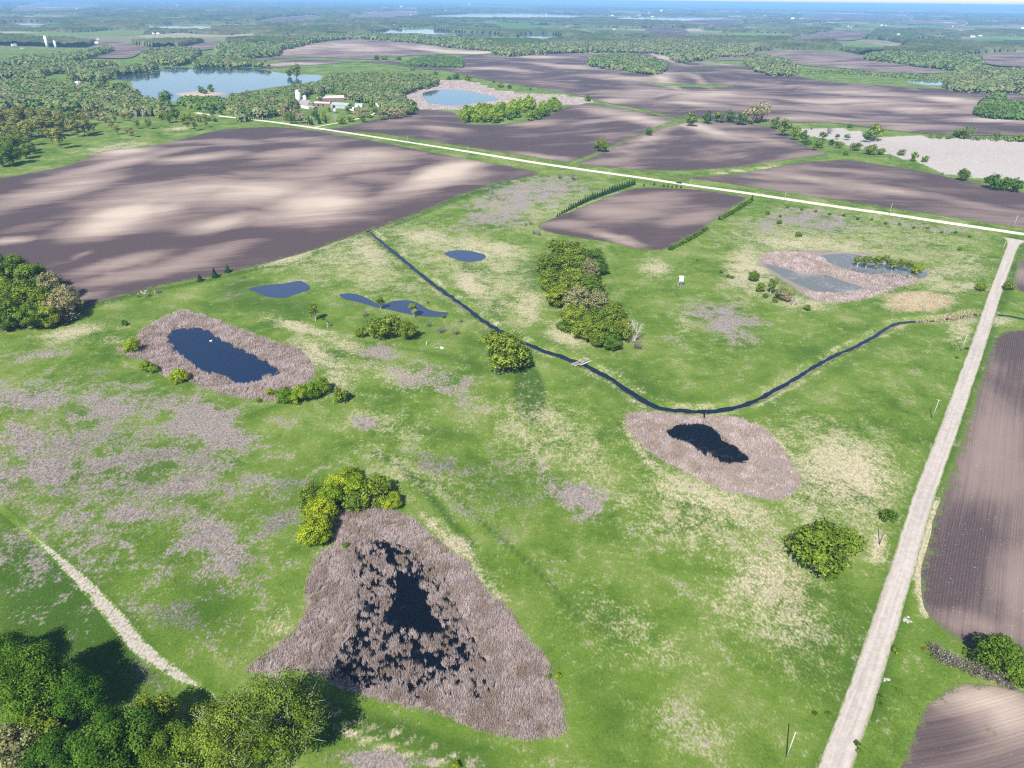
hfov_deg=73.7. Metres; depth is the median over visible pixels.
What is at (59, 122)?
poplar tree
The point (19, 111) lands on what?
poplar tree
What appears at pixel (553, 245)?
grove tree
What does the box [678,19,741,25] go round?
lake
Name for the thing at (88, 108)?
pasture tree
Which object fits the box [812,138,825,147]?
marsh bush
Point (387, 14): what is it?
plowed field
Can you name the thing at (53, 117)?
poplar tree
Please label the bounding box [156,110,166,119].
pasture tree
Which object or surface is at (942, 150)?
cattails
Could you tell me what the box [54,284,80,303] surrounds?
woodland tree
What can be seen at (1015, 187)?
field tree
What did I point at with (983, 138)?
grass strip
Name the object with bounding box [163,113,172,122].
pasture tree
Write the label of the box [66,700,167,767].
linden tree
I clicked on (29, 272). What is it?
woodland tree
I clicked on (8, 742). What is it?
oak tree
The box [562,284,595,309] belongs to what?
grove tree
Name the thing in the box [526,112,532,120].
thicket willow
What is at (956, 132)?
field bush
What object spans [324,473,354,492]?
willow shrub
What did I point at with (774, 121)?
field tree
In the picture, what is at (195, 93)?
island
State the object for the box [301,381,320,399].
willow shrub
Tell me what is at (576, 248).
grove tree
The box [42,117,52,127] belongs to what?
poplar tree
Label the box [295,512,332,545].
willow shrub
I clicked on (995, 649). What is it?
tree
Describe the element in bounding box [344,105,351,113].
farmyard tree
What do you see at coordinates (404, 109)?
farmyard tree
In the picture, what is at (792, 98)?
plowed field
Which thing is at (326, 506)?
willow shrub
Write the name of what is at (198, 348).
pond
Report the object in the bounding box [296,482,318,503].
willow shrub
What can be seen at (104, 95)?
woodland
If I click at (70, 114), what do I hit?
poplar tree
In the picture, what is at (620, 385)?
ditch water
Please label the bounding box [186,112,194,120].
pasture tree
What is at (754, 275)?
young tree
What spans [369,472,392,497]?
willow shrub
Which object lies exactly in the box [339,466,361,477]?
willow shrub
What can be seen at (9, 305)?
woodland tree
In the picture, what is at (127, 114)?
poplar tree
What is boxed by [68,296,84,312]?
woodland tree
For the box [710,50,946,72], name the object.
plowed field
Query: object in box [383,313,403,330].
meadow bush
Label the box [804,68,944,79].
woodland
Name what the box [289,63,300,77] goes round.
shore tree
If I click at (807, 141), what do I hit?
marsh bush
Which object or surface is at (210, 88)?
shore tree
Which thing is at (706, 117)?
field tree
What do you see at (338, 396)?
willow shrub
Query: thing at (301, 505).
willow shrub
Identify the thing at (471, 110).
thicket willow
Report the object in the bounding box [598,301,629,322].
grove tree
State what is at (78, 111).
poplar tree
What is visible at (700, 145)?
plowed field
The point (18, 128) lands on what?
poplar tree
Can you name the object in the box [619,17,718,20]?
lake
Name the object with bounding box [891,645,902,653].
meadow bush
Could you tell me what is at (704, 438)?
pond
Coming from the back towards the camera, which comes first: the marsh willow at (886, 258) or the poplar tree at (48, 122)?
the poplar tree at (48, 122)
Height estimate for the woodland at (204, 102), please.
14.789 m
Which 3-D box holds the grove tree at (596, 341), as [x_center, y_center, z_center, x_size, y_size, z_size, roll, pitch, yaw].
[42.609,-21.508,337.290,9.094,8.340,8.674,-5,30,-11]
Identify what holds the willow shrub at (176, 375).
on the ground at (544, 194)
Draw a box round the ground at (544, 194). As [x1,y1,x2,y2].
[0,0,1023,767]
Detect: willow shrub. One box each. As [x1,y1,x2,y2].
[121,320,127,325]
[122,338,141,351]
[137,360,152,371]
[149,365,159,372]
[168,367,189,384]
[265,388,274,395]
[273,386,292,403]
[288,384,308,403]
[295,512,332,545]
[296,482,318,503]
[299,500,310,517]
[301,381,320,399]
[302,495,338,524]
[309,480,346,503]
[314,376,331,393]
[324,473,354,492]
[332,385,348,402]
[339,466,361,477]
[341,490,367,513]
[342,542,349,547]
[343,472,373,502]
[359,481,390,508]
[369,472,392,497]
[382,490,402,509]
[450,761,461,767]
[555,672,561,678]
[910,264,924,273]
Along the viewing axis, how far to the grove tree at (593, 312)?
347.71 m
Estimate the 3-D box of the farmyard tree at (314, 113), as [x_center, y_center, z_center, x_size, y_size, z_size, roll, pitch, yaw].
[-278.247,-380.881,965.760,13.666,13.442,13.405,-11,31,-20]
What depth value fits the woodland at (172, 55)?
1830.38 m
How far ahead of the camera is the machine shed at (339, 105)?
1063.92 m
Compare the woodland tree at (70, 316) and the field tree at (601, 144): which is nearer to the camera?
the woodland tree at (70, 316)
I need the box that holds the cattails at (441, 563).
[244,506,569,741]
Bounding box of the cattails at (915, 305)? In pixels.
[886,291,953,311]
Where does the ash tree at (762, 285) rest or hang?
on the ground at (544, 194)
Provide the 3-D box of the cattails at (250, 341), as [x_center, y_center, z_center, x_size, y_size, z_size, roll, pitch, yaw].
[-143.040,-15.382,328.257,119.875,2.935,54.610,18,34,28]
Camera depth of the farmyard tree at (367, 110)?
975.51 m
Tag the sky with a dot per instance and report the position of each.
(898, 3)
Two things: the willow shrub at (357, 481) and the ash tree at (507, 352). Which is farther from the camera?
the ash tree at (507, 352)
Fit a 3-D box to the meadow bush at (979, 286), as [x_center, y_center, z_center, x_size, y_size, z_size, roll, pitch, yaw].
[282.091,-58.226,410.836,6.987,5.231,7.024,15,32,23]
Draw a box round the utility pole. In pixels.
[786,732,795,757]
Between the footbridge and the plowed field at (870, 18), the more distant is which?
the plowed field at (870, 18)
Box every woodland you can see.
[0,0,1023,53]
[0,45,114,65]
[0,58,158,79]
[0,72,174,119]
[139,45,201,66]
[176,94,225,110]
[191,54,270,68]
[213,40,282,57]
[224,71,439,121]
[236,32,502,50]
[402,53,464,67]
[490,38,755,63]
[586,52,667,74]
[743,53,800,76]
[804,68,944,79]
[863,49,985,69]
[942,66,1023,93]
[973,91,1023,120]
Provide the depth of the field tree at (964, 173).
653.47 m
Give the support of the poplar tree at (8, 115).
on the ground at (544, 194)
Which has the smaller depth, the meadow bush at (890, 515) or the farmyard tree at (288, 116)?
the meadow bush at (890, 515)
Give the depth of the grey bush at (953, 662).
176.91 m
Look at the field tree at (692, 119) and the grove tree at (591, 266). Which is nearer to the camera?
the grove tree at (591, 266)
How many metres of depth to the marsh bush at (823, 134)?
876.04 m
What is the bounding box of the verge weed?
[853,740,860,746]
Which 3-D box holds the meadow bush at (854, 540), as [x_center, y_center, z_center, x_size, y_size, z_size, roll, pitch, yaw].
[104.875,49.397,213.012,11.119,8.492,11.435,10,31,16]
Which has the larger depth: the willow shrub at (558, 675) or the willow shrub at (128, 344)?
the willow shrub at (128, 344)
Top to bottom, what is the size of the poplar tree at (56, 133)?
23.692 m
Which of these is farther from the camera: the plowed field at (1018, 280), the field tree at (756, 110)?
the field tree at (756, 110)
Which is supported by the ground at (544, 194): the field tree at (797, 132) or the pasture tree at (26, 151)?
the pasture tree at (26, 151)
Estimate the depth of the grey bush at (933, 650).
180.87 m
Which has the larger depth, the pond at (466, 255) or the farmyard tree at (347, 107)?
the farmyard tree at (347, 107)
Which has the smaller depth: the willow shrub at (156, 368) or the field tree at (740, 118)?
the willow shrub at (156, 368)
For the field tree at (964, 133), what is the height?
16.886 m
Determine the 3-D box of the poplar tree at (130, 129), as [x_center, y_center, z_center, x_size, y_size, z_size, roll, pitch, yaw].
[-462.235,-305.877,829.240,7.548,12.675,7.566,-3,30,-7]
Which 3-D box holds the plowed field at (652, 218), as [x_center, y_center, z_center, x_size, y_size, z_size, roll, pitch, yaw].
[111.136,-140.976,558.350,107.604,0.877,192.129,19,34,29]
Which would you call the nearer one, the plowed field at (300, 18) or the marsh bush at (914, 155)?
the marsh bush at (914, 155)
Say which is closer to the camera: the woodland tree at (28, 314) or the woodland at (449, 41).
the woodland tree at (28, 314)
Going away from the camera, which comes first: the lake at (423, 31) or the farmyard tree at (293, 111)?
the farmyard tree at (293, 111)
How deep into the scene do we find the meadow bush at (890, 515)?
226.20 m
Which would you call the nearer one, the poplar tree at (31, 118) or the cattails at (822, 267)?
the cattails at (822, 267)
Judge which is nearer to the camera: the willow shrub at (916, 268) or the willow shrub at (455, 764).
the willow shrub at (455, 764)
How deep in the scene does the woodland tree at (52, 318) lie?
348.47 m
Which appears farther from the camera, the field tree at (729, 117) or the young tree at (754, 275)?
the field tree at (729, 117)
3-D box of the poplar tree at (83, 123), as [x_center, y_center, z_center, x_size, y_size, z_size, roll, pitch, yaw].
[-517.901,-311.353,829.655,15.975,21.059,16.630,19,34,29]
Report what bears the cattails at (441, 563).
on the ground at (544, 194)
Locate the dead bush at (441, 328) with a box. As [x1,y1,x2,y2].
[436,325,445,332]
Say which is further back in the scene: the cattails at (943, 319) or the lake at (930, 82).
the lake at (930, 82)
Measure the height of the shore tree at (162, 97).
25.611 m
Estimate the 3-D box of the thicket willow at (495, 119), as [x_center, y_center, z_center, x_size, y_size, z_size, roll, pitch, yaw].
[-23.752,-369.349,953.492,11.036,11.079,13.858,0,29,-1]
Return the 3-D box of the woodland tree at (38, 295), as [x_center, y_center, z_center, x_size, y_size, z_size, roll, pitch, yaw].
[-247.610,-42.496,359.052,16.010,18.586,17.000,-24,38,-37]
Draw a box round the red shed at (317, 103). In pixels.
[314,101,330,105]
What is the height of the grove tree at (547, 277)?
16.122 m
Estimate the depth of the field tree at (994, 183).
625.56 m
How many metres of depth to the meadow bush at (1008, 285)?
412.06 m
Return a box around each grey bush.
[927,640,943,653]
[930,645,955,664]
[944,652,963,668]
[956,656,973,672]
[964,662,987,678]
[977,664,999,682]
[991,669,1011,686]
[1006,682,1021,690]
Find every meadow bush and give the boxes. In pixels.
[352,325,365,336]
[365,316,398,338]
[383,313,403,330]
[516,347,531,367]
[783,534,799,550]
[803,305,811,309]
[823,567,842,581]
[835,523,868,556]
[878,508,899,522]
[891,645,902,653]
[975,283,987,290]
[1002,281,1015,289]
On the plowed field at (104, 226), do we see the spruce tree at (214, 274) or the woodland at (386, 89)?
the spruce tree at (214, 274)
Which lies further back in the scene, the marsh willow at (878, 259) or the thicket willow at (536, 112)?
the thicket willow at (536, 112)
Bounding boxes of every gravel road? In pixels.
[197,112,1023,235]
[818,237,1023,767]
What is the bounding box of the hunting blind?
[678,276,683,285]
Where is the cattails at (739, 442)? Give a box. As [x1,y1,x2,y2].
[625,411,802,500]
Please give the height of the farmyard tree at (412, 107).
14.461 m
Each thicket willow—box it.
[460,110,469,122]
[468,106,476,117]
[471,113,478,121]
[478,113,485,122]
[485,114,492,121]
[488,108,495,117]
[491,115,498,122]
[493,112,504,121]
[505,111,512,119]
[511,107,519,117]
[519,101,527,110]
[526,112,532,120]
[533,108,540,119]
[539,108,548,116]
[550,105,557,111]
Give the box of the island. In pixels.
[177,91,225,95]
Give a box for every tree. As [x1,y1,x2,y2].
[0,109,6,121]
[0,121,7,134]
[0,135,17,148]
[0,148,12,166]
[0,254,28,279]
[0,275,20,295]
[0,277,37,304]
[0,296,25,323]
[0,312,16,331]
[0,625,35,664]
[0,638,78,727]
[0,718,39,767]
[1,143,23,163]
[2,124,15,134]
[3,109,17,122]
[8,116,19,128]
[8,133,26,146]
[9,705,69,762]
[11,106,24,119]
[11,262,46,284]
[12,124,23,134]
[12,303,48,328]
[16,726,109,767]
[18,143,31,157]
[20,105,32,119]
[20,126,33,142]
[21,120,34,133]
[22,285,55,306]
[24,108,36,121]
[25,142,35,150]
[27,115,37,130]
[31,119,39,133]
[32,115,47,137]
[33,662,108,729]
[35,270,65,292]
[36,305,59,326]
[37,111,49,117]
[41,293,75,321]
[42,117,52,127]
[42,127,53,145]
[49,126,66,147]
[50,109,63,127]
[51,116,61,126]
[51,118,64,130]
[54,105,63,113]
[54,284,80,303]
[56,115,65,126]
[60,309,79,323]
[63,111,75,120]
[64,119,72,132]
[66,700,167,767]
[67,119,79,136]
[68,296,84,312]
[73,108,84,119]
[78,118,91,136]
[82,105,93,117]
[89,123,95,131]
[91,109,102,119]
[98,112,108,122]
[112,125,119,134]
[125,112,132,119]
[127,127,133,134]
[128,718,197,767]
[133,692,181,725]
[144,118,151,127]
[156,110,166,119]
[157,90,172,103]
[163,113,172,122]
[168,107,179,119]
[169,686,280,767]
[177,113,187,123]
[183,119,188,126]
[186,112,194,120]
[190,120,196,128]
[194,115,201,121]
[197,274,203,281]
[206,84,214,91]
[207,109,215,115]
[212,268,218,277]
[224,264,230,272]
[230,663,329,767]
[278,106,287,119]
[284,111,295,123]
[288,108,300,119]
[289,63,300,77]
[295,112,305,121]
[308,304,319,320]
[310,110,318,119]
[316,92,324,101]
[319,112,326,119]
[337,117,346,123]
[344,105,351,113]
[347,116,354,121]
[353,105,362,116]
[362,107,370,117]
[371,105,379,114]
[375,297,384,308]
[377,109,385,119]
[384,106,395,118]
[393,108,400,118]
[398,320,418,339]
[400,106,409,116]
[407,105,415,113]
[407,302,417,314]
[478,331,528,371]
[536,251,561,271]
[536,267,560,288]
[543,282,570,307]
[545,239,573,254]
[553,253,585,273]
[555,240,587,259]
[555,302,585,325]
[555,320,573,332]
[556,266,583,290]
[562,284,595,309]
[570,318,598,340]
[574,305,606,330]
[575,272,606,293]
[580,258,599,277]
[583,289,609,309]
[585,249,605,263]
[589,332,603,346]
[591,319,623,342]
[596,138,608,151]
[597,262,609,274]
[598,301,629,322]
[603,332,621,349]
[613,317,635,340]
[627,318,642,341]
[645,127,652,134]
[684,111,697,125]
[702,110,713,123]
[714,111,725,122]
[725,109,735,121]
[734,112,747,124]
[743,104,761,123]
[748,270,759,280]
[754,101,771,122]
[756,282,766,291]
[768,279,778,292]
[770,117,780,127]
[773,285,787,299]
[777,118,791,133]
[784,290,796,301]
[788,518,853,577]
[790,126,801,138]
[798,130,809,141]
[957,168,971,180]
[958,126,976,138]
[970,632,1023,675]
[984,173,1002,189]
[994,132,1001,137]
[1000,177,1013,190]
[1001,656,1023,687]
[1009,177,1023,191]
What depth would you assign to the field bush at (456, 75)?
1469.71 m
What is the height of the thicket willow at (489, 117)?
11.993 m
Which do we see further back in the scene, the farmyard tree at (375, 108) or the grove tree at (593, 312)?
the farmyard tree at (375, 108)
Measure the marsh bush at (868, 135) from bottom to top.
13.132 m
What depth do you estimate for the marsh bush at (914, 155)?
726.02 m
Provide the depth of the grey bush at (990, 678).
173.51 m
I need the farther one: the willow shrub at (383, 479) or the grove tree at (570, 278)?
the grove tree at (570, 278)
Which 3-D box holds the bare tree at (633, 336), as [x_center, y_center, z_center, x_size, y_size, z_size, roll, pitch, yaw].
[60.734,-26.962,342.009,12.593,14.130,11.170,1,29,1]
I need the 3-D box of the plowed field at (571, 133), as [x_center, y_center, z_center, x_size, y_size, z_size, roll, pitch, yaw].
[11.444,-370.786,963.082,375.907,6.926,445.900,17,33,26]
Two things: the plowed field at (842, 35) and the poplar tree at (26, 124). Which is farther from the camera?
the plowed field at (842, 35)
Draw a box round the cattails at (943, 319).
[917,309,981,322]
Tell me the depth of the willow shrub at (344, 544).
213.04 m
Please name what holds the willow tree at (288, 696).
on the ground at (544, 194)
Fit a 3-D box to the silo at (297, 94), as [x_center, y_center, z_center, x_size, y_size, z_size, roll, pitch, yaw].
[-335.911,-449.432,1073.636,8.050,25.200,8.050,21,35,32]
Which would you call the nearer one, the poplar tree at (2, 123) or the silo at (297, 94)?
the poplar tree at (2, 123)
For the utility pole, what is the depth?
153.57 m
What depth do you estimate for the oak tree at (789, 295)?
390.04 m
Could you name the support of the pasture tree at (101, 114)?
on the ground at (544, 194)
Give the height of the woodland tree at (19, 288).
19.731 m
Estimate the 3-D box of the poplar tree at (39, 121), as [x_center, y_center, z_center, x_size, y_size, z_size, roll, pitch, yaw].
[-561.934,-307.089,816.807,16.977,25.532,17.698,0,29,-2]
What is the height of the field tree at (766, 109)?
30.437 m
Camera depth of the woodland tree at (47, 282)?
376.07 m
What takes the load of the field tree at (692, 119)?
on the ground at (544, 194)
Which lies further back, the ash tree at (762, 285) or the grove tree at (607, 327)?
the ash tree at (762, 285)
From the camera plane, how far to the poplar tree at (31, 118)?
837.87 m
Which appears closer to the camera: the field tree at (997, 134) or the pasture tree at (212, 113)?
the field tree at (997, 134)
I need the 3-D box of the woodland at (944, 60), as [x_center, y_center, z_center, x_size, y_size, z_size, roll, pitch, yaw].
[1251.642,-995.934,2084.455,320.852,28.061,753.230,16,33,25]
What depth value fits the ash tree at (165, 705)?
155.33 m
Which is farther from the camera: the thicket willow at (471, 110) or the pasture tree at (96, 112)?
the thicket willow at (471, 110)
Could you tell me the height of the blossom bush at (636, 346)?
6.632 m
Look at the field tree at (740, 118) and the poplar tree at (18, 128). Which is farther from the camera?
the field tree at (740, 118)
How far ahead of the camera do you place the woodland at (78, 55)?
1743.36 m
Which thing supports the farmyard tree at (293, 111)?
on the ground at (544, 194)
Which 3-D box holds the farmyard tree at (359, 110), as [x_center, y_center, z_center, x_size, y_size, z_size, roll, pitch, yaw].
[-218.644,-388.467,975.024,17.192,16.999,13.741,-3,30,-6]
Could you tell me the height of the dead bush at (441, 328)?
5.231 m
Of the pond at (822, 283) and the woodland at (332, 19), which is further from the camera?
the woodland at (332, 19)
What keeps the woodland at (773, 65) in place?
on the ground at (544, 194)
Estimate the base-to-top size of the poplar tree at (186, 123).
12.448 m
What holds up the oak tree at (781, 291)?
on the ground at (544, 194)
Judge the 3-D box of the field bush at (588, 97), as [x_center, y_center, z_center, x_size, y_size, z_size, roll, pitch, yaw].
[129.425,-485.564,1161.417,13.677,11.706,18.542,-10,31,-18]
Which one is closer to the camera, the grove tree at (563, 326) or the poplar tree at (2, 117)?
the grove tree at (563, 326)
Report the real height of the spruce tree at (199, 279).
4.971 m
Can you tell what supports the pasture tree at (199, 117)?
on the ground at (544, 194)
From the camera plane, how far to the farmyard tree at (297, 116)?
931.24 m
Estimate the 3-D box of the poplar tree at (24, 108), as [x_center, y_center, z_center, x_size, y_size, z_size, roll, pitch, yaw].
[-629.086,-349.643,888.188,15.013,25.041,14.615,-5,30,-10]
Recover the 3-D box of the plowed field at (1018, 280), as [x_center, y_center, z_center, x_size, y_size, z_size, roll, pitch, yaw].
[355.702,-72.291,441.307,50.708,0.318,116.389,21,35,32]
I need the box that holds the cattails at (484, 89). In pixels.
[405,80,592,109]
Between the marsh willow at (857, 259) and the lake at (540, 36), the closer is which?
the marsh willow at (857, 259)
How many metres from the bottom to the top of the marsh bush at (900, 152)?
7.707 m
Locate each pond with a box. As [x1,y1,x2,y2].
[167,327,280,383]
[249,281,309,297]
[328,539,494,700]
[340,293,448,316]
[445,250,485,261]
[664,420,749,464]
[764,263,864,294]
[820,253,926,277]
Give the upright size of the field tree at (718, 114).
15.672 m
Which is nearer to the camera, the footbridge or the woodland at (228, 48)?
the footbridge
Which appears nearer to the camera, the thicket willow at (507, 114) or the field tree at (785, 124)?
the field tree at (785, 124)
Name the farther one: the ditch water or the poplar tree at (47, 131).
the poplar tree at (47, 131)
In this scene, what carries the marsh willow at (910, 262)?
on the ground at (544, 194)
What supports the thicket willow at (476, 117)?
on the ground at (544, 194)
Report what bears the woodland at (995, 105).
on the plowed field at (792, 98)
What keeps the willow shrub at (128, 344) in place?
on the ground at (544, 194)
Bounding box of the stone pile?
[903,616,911,622]
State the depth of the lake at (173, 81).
1402.54 m
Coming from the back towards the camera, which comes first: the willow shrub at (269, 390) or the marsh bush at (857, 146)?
the marsh bush at (857, 146)
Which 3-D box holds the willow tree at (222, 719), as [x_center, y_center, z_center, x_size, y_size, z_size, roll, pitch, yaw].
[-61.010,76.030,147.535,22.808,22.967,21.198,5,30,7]
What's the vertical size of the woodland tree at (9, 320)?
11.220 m
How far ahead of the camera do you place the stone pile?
190.66 m
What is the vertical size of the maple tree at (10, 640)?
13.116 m
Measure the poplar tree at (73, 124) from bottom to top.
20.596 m
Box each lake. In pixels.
[7,21,57,24]
[115,67,321,101]
[146,24,208,28]
[374,29,499,35]
[422,89,498,105]
[425,13,580,16]
[520,34,559,38]
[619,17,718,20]
[907,80,945,85]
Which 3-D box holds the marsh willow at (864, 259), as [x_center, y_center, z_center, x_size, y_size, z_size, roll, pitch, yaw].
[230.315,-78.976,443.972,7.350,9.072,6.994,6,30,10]
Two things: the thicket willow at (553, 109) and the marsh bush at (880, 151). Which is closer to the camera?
the marsh bush at (880, 151)
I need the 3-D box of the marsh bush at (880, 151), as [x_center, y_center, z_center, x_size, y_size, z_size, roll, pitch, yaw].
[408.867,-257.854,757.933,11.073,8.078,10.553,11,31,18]
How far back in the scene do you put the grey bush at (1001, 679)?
172.09 m
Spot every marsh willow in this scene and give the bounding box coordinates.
[854,256,862,266]
[860,256,872,267]
[870,255,883,269]
[881,255,890,266]
[888,259,899,270]
[898,258,908,269]
[904,260,914,272]
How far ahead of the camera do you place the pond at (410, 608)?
185.89 m
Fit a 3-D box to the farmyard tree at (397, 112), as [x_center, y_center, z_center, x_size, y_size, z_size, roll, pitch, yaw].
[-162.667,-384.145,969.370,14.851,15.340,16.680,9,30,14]
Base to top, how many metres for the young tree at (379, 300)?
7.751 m
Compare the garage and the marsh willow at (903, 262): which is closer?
the marsh willow at (903, 262)
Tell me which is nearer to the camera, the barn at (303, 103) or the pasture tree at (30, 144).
the pasture tree at (30, 144)
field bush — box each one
[452,73,459,78]
[464,75,471,80]
[584,95,592,101]
[951,129,960,136]
[1012,134,1023,141]
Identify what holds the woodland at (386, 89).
on the ground at (544, 194)
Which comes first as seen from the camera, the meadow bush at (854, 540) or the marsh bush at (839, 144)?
the meadow bush at (854, 540)
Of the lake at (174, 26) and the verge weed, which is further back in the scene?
the lake at (174, 26)
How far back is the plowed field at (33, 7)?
9691.08 m
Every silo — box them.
[43,35,48,47]
[295,89,300,106]
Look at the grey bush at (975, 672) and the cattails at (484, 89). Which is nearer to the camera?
the grey bush at (975, 672)
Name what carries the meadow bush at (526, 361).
on the ground at (544, 194)
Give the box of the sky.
[347,0,1023,7]
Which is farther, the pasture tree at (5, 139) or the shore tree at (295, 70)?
the shore tree at (295, 70)
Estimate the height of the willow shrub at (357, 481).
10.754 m
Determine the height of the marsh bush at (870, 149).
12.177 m
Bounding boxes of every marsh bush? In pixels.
[802,139,812,144]
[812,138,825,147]
[818,132,827,137]
[835,141,845,147]
[850,142,863,150]
[862,130,873,140]
[863,144,877,153]
[869,123,885,140]
[876,148,885,154]
[897,149,905,155]
[910,152,918,161]
[921,155,929,161]
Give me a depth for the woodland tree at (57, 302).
353.76 m
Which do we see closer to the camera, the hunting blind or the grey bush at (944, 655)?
the grey bush at (944, 655)
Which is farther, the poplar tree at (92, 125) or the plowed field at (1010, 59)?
the plowed field at (1010, 59)
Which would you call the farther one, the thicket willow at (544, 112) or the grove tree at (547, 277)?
the thicket willow at (544, 112)
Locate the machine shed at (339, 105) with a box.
[330,102,351,108]
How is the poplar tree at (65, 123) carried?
on the ground at (544, 194)
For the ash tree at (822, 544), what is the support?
on the ground at (544, 194)
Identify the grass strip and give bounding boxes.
[929,134,1023,141]
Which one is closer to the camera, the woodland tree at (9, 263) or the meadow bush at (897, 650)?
the meadow bush at (897, 650)
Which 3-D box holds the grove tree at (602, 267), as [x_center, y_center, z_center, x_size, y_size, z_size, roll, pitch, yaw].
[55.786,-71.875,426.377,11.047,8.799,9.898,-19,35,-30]
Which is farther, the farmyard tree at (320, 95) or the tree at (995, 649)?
the farmyard tree at (320, 95)
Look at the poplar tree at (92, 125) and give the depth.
849.22 m
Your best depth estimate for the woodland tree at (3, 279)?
368.94 m
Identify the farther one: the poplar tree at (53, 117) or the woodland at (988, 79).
the woodland at (988, 79)
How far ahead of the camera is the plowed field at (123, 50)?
2232.77 m
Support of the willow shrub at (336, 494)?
on the ground at (544, 194)
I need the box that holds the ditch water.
[369,232,976,412]
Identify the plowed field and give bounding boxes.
[0,127,537,331]
[12,3,94,10]
[82,41,223,57]
[249,39,492,60]
[257,16,318,20]
[258,51,1023,135]
[323,104,674,161]
[348,11,418,17]
[538,187,745,249]
[576,121,826,170]
[644,28,692,35]
[647,160,1023,227]
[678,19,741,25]
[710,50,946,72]
[792,30,871,40]
[804,14,909,21]
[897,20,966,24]
[901,684,1023,767]
[921,330,1023,659]
[978,52,1023,66]
[1013,260,1023,291]
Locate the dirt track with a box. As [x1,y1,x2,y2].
[0,504,220,701]
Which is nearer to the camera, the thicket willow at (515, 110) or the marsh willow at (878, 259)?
the marsh willow at (878, 259)
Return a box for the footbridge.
[571,357,588,365]
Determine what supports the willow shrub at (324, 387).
on the ground at (544, 194)
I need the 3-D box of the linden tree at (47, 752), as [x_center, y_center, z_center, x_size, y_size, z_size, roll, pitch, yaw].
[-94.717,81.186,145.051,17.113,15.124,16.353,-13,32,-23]
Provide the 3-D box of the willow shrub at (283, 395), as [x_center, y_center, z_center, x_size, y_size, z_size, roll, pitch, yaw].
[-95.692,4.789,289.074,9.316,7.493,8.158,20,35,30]
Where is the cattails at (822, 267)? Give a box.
[760,251,919,302]
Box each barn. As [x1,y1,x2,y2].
[299,99,313,108]
[317,95,343,100]
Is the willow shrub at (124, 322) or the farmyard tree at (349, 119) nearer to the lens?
the willow shrub at (124, 322)
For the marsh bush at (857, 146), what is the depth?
784.03 m
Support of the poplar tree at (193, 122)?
on the ground at (544, 194)
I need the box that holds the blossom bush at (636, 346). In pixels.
[632,339,643,348]
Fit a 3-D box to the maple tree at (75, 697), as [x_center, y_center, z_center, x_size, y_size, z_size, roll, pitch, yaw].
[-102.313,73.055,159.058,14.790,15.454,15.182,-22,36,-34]
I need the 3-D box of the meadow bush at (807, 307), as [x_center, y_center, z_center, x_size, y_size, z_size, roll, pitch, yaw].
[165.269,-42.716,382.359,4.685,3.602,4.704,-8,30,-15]
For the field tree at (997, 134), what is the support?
on the ground at (544, 194)
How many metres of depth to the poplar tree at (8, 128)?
784.06 m
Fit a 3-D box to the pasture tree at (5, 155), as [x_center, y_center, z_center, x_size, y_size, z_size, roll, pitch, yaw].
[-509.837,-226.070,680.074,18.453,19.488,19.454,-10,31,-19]
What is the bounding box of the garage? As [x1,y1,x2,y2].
[355,103,363,106]
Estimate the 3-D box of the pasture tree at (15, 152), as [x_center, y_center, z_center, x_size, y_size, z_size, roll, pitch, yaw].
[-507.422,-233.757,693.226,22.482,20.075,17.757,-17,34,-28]
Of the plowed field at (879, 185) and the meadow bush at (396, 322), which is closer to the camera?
the meadow bush at (396, 322)
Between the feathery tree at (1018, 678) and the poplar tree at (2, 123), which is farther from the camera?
the poplar tree at (2, 123)
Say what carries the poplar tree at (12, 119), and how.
on the ground at (544, 194)
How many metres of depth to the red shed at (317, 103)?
1082.91 m
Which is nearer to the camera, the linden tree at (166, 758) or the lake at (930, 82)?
the linden tree at (166, 758)
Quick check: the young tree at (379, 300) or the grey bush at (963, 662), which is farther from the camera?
the young tree at (379, 300)
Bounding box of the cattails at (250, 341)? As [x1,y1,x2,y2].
[116,308,315,400]
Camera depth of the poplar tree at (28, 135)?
774.88 m
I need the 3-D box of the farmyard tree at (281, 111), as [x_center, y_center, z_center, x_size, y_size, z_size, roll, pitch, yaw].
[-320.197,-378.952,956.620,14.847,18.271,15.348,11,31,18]
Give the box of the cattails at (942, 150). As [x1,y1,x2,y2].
[802,127,1023,176]
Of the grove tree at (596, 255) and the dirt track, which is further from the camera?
the grove tree at (596, 255)
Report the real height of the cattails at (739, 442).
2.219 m
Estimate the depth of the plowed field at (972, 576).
226.65 m
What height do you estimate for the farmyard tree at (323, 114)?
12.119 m
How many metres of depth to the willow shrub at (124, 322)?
355.18 m
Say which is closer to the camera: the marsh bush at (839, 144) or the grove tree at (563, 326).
the grove tree at (563, 326)
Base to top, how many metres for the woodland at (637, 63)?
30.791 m
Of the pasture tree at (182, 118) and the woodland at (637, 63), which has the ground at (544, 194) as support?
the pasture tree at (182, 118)
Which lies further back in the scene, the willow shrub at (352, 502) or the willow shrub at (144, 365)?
the willow shrub at (144, 365)

